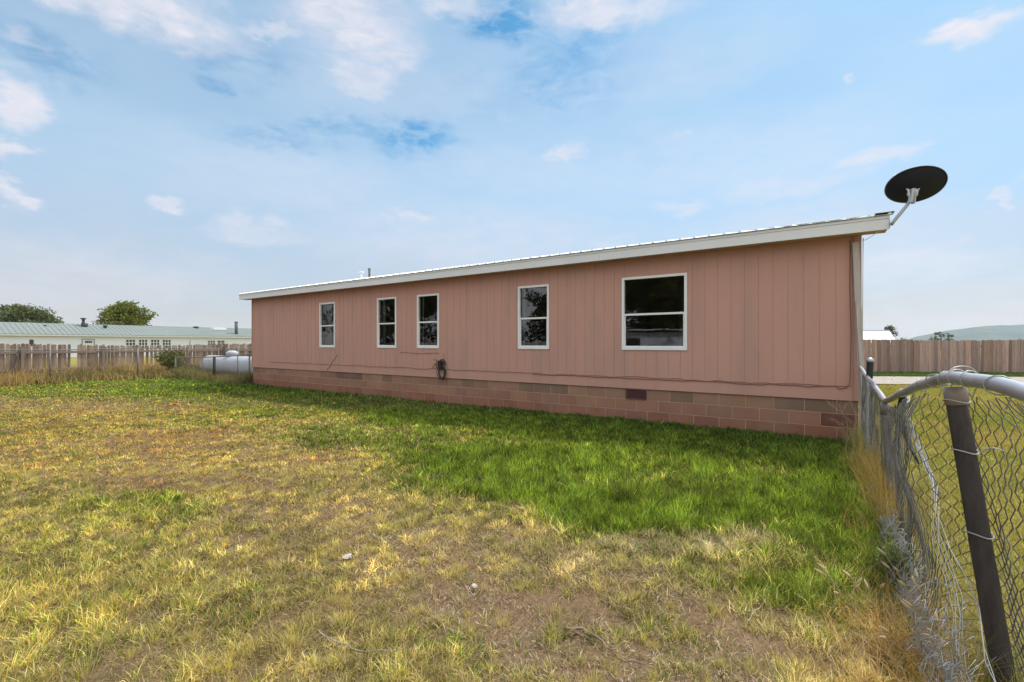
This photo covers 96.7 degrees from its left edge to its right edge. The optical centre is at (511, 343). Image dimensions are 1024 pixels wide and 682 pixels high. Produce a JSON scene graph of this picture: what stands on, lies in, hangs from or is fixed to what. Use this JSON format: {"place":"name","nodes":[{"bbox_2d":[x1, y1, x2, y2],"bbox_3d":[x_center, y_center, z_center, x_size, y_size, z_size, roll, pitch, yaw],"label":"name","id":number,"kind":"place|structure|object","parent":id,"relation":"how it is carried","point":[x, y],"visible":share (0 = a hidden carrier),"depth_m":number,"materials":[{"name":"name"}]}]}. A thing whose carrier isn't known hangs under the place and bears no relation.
{"place":"outdoors","nodes":[
{"label":"outdoors","id":0,"kind":"place"},
{"bbox_2d":[0,359,252,386],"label":"tall dry grass","id":1,"kind":"structure","parent":0,"point":[43,378],"depth_m":17.86,"materials":[{"name":"beige plant"}]},
{"bbox_2d":[0,347,1023,681],"bbox_3d":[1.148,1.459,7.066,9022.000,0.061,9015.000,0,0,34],"label":"ground","id":2,"kind":"structure","parent":0,"point":[586,601],"depth_m":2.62,"materials":[{"name":"green plant"}]},
{"bbox_2d":[0,303,63,323],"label":"tree","id":3,"kind":"object","parent":2,"relation":"on","point":[16,312],"visible":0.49,"depth_m":86.47,"materials":[{"name":"green plant"}]},
{"bbox_2d":[0,338,245,382],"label":"chain link fence","id":4,"kind":"object","parent":2,"relation":"on","point":[137,352],"visible":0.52,"depth_m":18.52,"materials":[{"name":"metal"}]},
{"bbox_2d":[91,300,158,325],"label":"tree","id":5,"kind":"object","parent":2,"relation":"on","point":[125,313],"visible":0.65,"depth_m":82.56,"materials":[{"name":"green plant"}]},
{"bbox_2d":[0,318,250,357],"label":"mobile home","id":6,"kind":"object","parent":2,"relation":"on","point":[57,334],"visible":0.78,"depth_m":52.16,"materials":[{"name":"white metal"}]},
{"bbox_2d":[83,340,92,353],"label":"door","id":7,"kind":"structure","parent":6,"relation":"in","point":[85,342],"depth_m":49.52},
{"bbox_2d":[125,339,135,347],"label":"window","id":8,"kind":"structure","parent":6,"relation":"in","point":[129,342],"depth_m":52.61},
{"bbox_2d":[138,339,147,347],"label":"window","id":9,"kind":"structure","parent":6,"relation":"in","point":[143,342],"depth_m":53.61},
{"bbox_2d":[150,339,159,347],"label":"window","id":10,"kind":"structure","parent":6,"relation":"in","point":[155,342],"depth_m":54.56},
{"bbox_2d":[162,339,170,347],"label":"window","id":11,"kind":"structure","parent":6,"relation":"in","point":[167,342],"depth_m":55.51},
{"bbox_2d":[207,340,214,344],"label":"window","id":12,"kind":"structure","parent":6,"relation":"in","point":[212,342],"depth_m":59.58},
{"bbox_2d":[217,340,224,347],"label":"window","id":13,"kind":"structure","parent":6,"relation":"in","point":[218,341],"depth_m":60.52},
{"bbox_2d":[0,343,250,377],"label":"plank fence","id":14,"kind":"object","parent":2,"relation":"on","point":[104,352],"visible":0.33,"depth_m":19.26,"materials":[{"name":"brown wood"}]},
{"bbox_2d":[11,349,20,375],"bbox_3d":[-19.009,0.775,17.438,0.110,1.156,0.268,0,0,19],"label":"prop board","id":15,"kind":"object","parent":14,"relation":"attached to","point":[16,361],"visible":0.64,"depth_m":17.44,"materials":[{"name":"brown wood"}]},
{"bbox_2d":[151,349,188,370],"bbox_3d":[-15.442,0.830,20.627,1.168,1.254,1.757,0,0,-21],"label":"shrub","id":16,"kind":"object","parent":2,"relation":"on","point":[162,360],"visible":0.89,"depth_m":20.36,"materials":[{"name":"green plant"}]},
{"bbox_2d":[172,364,200,376],"bbox_3d":[-13.874,1.192,19.534,1.172,0.679,0.755,0,0,-40],"label":"shrub","id":17,"kind":"object","parent":2,"relation":"on","point":[183,368],"visible":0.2,"depth_m":19.39,"materials":[{"name":"green plant"}]},
{"bbox_2d":[175,354,251,381],"bbox_3d":[-12.066,0.934,18.162,6.612,1.132,0.110,0,0,34],"label":"chain link fence","id":18,"kind":"object","parent":2,"relation":"on","point":[214,358],"visible":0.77,"depth_m":17.89,"materials":[{"name":"metal"}]},
{"bbox_2d":[200,351,252,373],"bbox_3d":[-11.389,0.885,18.658,4.750,1.190,0.800,0,0,34],"label":"propane tank","id":19,"kind":"object","parent":2,"relation":"on","point":[229,362],"visible":0.27,"depth_m":18.28,"materials":[{"name":"metal"}]},
{"bbox_2d":[342,553,351,558],"bbox_3d":[-1.101,1.423,3.042,0.068,0.017,0.060,0,0,-27],"label":"paper scrap","id":20,"kind":"object","parent":2,"relation":"on","point":[347,555],"visible":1,"depth_m":3.04,"materials":[{"name":"white paper"}]},
{"bbox_2d":[318,631,400,651],"bbox_3d":[-0.752,1.452,2.190,0.491,0.025,0.061,0,0,19],"label":"stick","id":21,"kind":"object","parent":2,"relation":"on","point":[322,634],"visible":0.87,"depth_m":2.19,"materials":[{"name":"brown wood"}]},
{"bbox_2d":[239,211,894,441],"bbox_3d":[0.194,-0.572,14.885,18.015,4.344,8.972,0,0,34],"label":"mobile home","id":22,"kind":"object","parent":2,"relation":"on","point":[753,329],"visible":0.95,"depth_m":8.94,"materials":[{"name":"paint"}]},
{"bbox_2d":[319,302,334,347],"bbox_3d":[-5.592,-0.560,13.806,0.773,1.360,0.062,0,0,34],"label":"window","id":23,"kind":"structure","parent":22,"relation":"in","point":[320,304],"depth_m":13.96,"materials":[{"name":"white plastic"}]},
{"bbox_2d":[377,297,396,347],"bbox_3d":[-3.379,-0.560,12.313,0.764,1.360,0.062,0,0,34],"label":"window","id":24,"kind":"structure","parent":22,"relation":"in","point":[378,324],"depth_m":12.33,"materials":[{"name":"white plastic"}]},
{"bbox_2d":[417,293,438,347],"bbox_3d":[-2.105,-0.560,11.454,0.755,1.360,0.062,0,0,34],"label":"window","id":25,"kind":"structure","parent":22,"relation":"in","point":[437,294],"depth_m":11.45,"materials":[{"name":"white plastic"}]},
{"bbox_2d":[432,359,445,379],"bbox_3d":[-1.788,0.632,11.157,0.465,0.511,0.091,0,0,34],"label":"cable coil","id":26,"kind":"object","parent":22,"relation":"hanging from","point":[441,367],"visible":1,"depth_m":11.11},
{"bbox_2d":[518,284,548,348],"bbox_3d":[0.463,-0.560,9.722,0.774,1.360,0.062,0,0,34],"label":"window","id":27,"kind":"structure","parent":22,"relation":"in","point":[520,319],"depth_m":9.73,"materials":[{"name":"white plastic"}]},
{"bbox_2d":[622,273,686,349],"bbox_3d":[2.578,-0.560,8.296,1.181,1.360,0.062,0,0,34],"label":"window","id":28,"kind":"structure","parent":22,"relation":"in","point":[624,347],"depth_m":8.24,"materials":[{"name":"white glass"}]},
{"bbox_2d":[884,165,947,226],"bbox_3d":[5.404,-1.994,6.114,0.576,0.829,0.581,0,0,-35],"label":"satellite dish","id":29,"kind":"object","parent":22,"relation":"attached to","point":[913,185],"visible":1,"depth_m":6.05,"materials":[{"name":"metal"}]},
{"bbox_2d":[569,630,598,640],"bbox_3d":[0.355,1.439,2.240,0.160,0.022,0.022,0,0,36],"label":"stick","id":30,"kind":"object","parent":2,"relation":"on","point":[581,634],"visible":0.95,"depth_m":2.25,"materials":[{"name":"brown wood"}]},
{"bbox_2d":[562,626,616,649],"bbox_3d":[0.386,1.432,2.232,0.296,0.028,0.070,0,0,39],"label":"stick","id":31,"kind":"object","parent":2,"relation":"on","point":[584,630],"visible":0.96,"depth_m":2.25,"materials":[{"name":"brown wood"}]},
{"bbox_2d":[621,658,643,664],"bbox_3d":[0.545,1.439,2.060,0.102,0.019,0.023,0,0,19],"label":"stick","id":32,"kind":"object","parent":2,"relation":"on","point":[627,661],"visible":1,"depth_m":2.06,"materials":[{"name":"brown wood"}]},
{"bbox_2d":[745,592,765,626],"bbox_3d":[1.332,1.441,2.467,0.028,0.024,0.436,0,0,43],"label":"stick","id":33,"kind":"object","parent":2,"relation":"on","point":[756,609],"visible":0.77,"depth_m":2.46,"materials":[{"name":"beige wood"}]},
{"bbox_2d":[824,395,875,440],"bbox_3d":[4.882,1.067,6.488,0.754,0.770,0.325,0,0,16],"label":"dead weed","id":34,"kind":"object","parent":2,"relation":"on","point":[845,417],"visible":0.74,"depth_m":6.54,"materials":[{"name":"brown plant"}]},
{"bbox_2d":[852,242,864,437],"bbox_3d":[5.002,-0.010,6.527,0.076,2.923,0.223,0,0,-20],"label":"leaning board","id":35,"kind":"object","parent":2,"relation":"on","point":[858,305],"visible":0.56,"depth_m":6.54,"materials":[{"name":"grey wood"}]},
{"bbox_2d":[842,570,884,619],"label":"seed head grass","id":36,"kind":"structure","parent":2,"relation":"on","point":[866,584],"depth_m":2.41,"materials":[{"name":"beige plant"}]},
{"bbox_2d":[884,325,898,336],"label":"tree","id":37,"kind":"object","parent":2,"relation":"on","point":[890,327],"visible":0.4,"depth_m":74.49,"materials":[{"name":"green plant"}]},
{"bbox_2d":[763,413,1023,681],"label":"tall dry grass","id":38,"kind":"structure","parent":2,"relation":"on","point":[872,471],"depth_m":2.33,"materials":[{"name":"beige plant"}]},
{"bbox_2d":[867,535,931,586],"bbox_3d":[2.302,1.321,2.704,0.289,0.270,0.296,0,0,34],"label":"weed","id":39,"kind":"object","parent":2,"relation":"on","point":[893,556],"visible":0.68,"depth_m":2.70,"materials":[{"name":"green plant"}]},
{"bbox_2d":[877,547,923,598],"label":"seed head grass","id":40,"kind":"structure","parent":2,"relation":"on","point":[895,568],"depth_m":2.52,"materials":[{"name":"beige plant"}]},
{"bbox_2d":[878,626,931,653],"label":"seed head grass","id":41,"kind":"structure","parent":2,"relation":"on","point":[887,631],"depth_m":2.06,"materials":[{"name":"beige plant"}]},
{"bbox_2d":[900,598,938,655],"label":"seed head grass","id":42,"kind":"structure","parent":2,"relation":"on","point":[907,604],"depth_m":2.12,"materials":[{"name":"beige plant"}]},
{"bbox_2d":[897,569,950,625],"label":"seed head grass","id":43,"kind":"structure","parent":2,"relation":"on","point":[917,586],"depth_m":2.27,"materials":[{"name":"beige plant"}]},
{"bbox_2d":[858,358,1023,681],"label":"chain link fence","id":44,"kind":"object","parent":2,"relation":"on","point":[957,402],"visible":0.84,"depth_m":2.03,"materials":[{"name":"metal"}]},
{"bbox_2d":[897,395,919,463],"bbox_3d":[2.900,0.596,3.336,0.069,0.504,0.284,0,0,26],"label":"hanging strap","id":45,"kind":"object","parent":44,"relation":"hanging from","point":[912,448],"visible":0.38,"depth_m":3.36,"materials":[{"name":"black rubber"}]},
{"bbox_2d":[929,331,952,340],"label":"tree","id":46,"kind":"object","parent":2,"relation":"on","point":[940,339],"visible":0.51,"depth_m":90.08,"materials":[{"name":"green plant"}]},
{"bbox_2d":[863,339,1023,372],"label":"plank fence","id":47,"kind":"object","parent":2,"relation":"on","point":[999,356],"visible":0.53,"depth_m":22.13,"materials":[{"name":"brown wood"}]},
{"bbox_2d":[0,0,1023,339],"label":"sky","id":48,"kind":"structure","parent":0,"point":[179,159],"materials":[{"name":"blue"}]},
{"bbox_2d":[814,562,862,611],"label":"seed head grass","id":49,"kind":"structure","parent":0,"point":[858,582],"depth_m":2.48,"materials":[{"name":"beige plant"}]},
{"bbox_2d":[863,330,896,348],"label":"white roofed shed","id":50,"kind":"structure","parent":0,"point":[877,334],"depth_m":50.14,"materials":[{"name":"metal"}]},
{"bbox_2d":[858,371,1023,681],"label":"field grass","id":51,"kind":"structure","parent":0,"point":[980,392],"depth_m":5.24,"materials":[{"name":"plant"}]},
{"bbox_2d":[873,376,1023,383],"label":"dirt road","id":52,"kind":"structure","parent":0,"point":[894,380],"depth_m":18.08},
{"bbox_2d":[904,324,1023,343],"bbox_3d":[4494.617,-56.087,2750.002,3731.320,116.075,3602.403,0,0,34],"label":"hill","id":53,"kind":"structure","parent":0,"point":[1004,332],"depth_m":2476.93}
]}

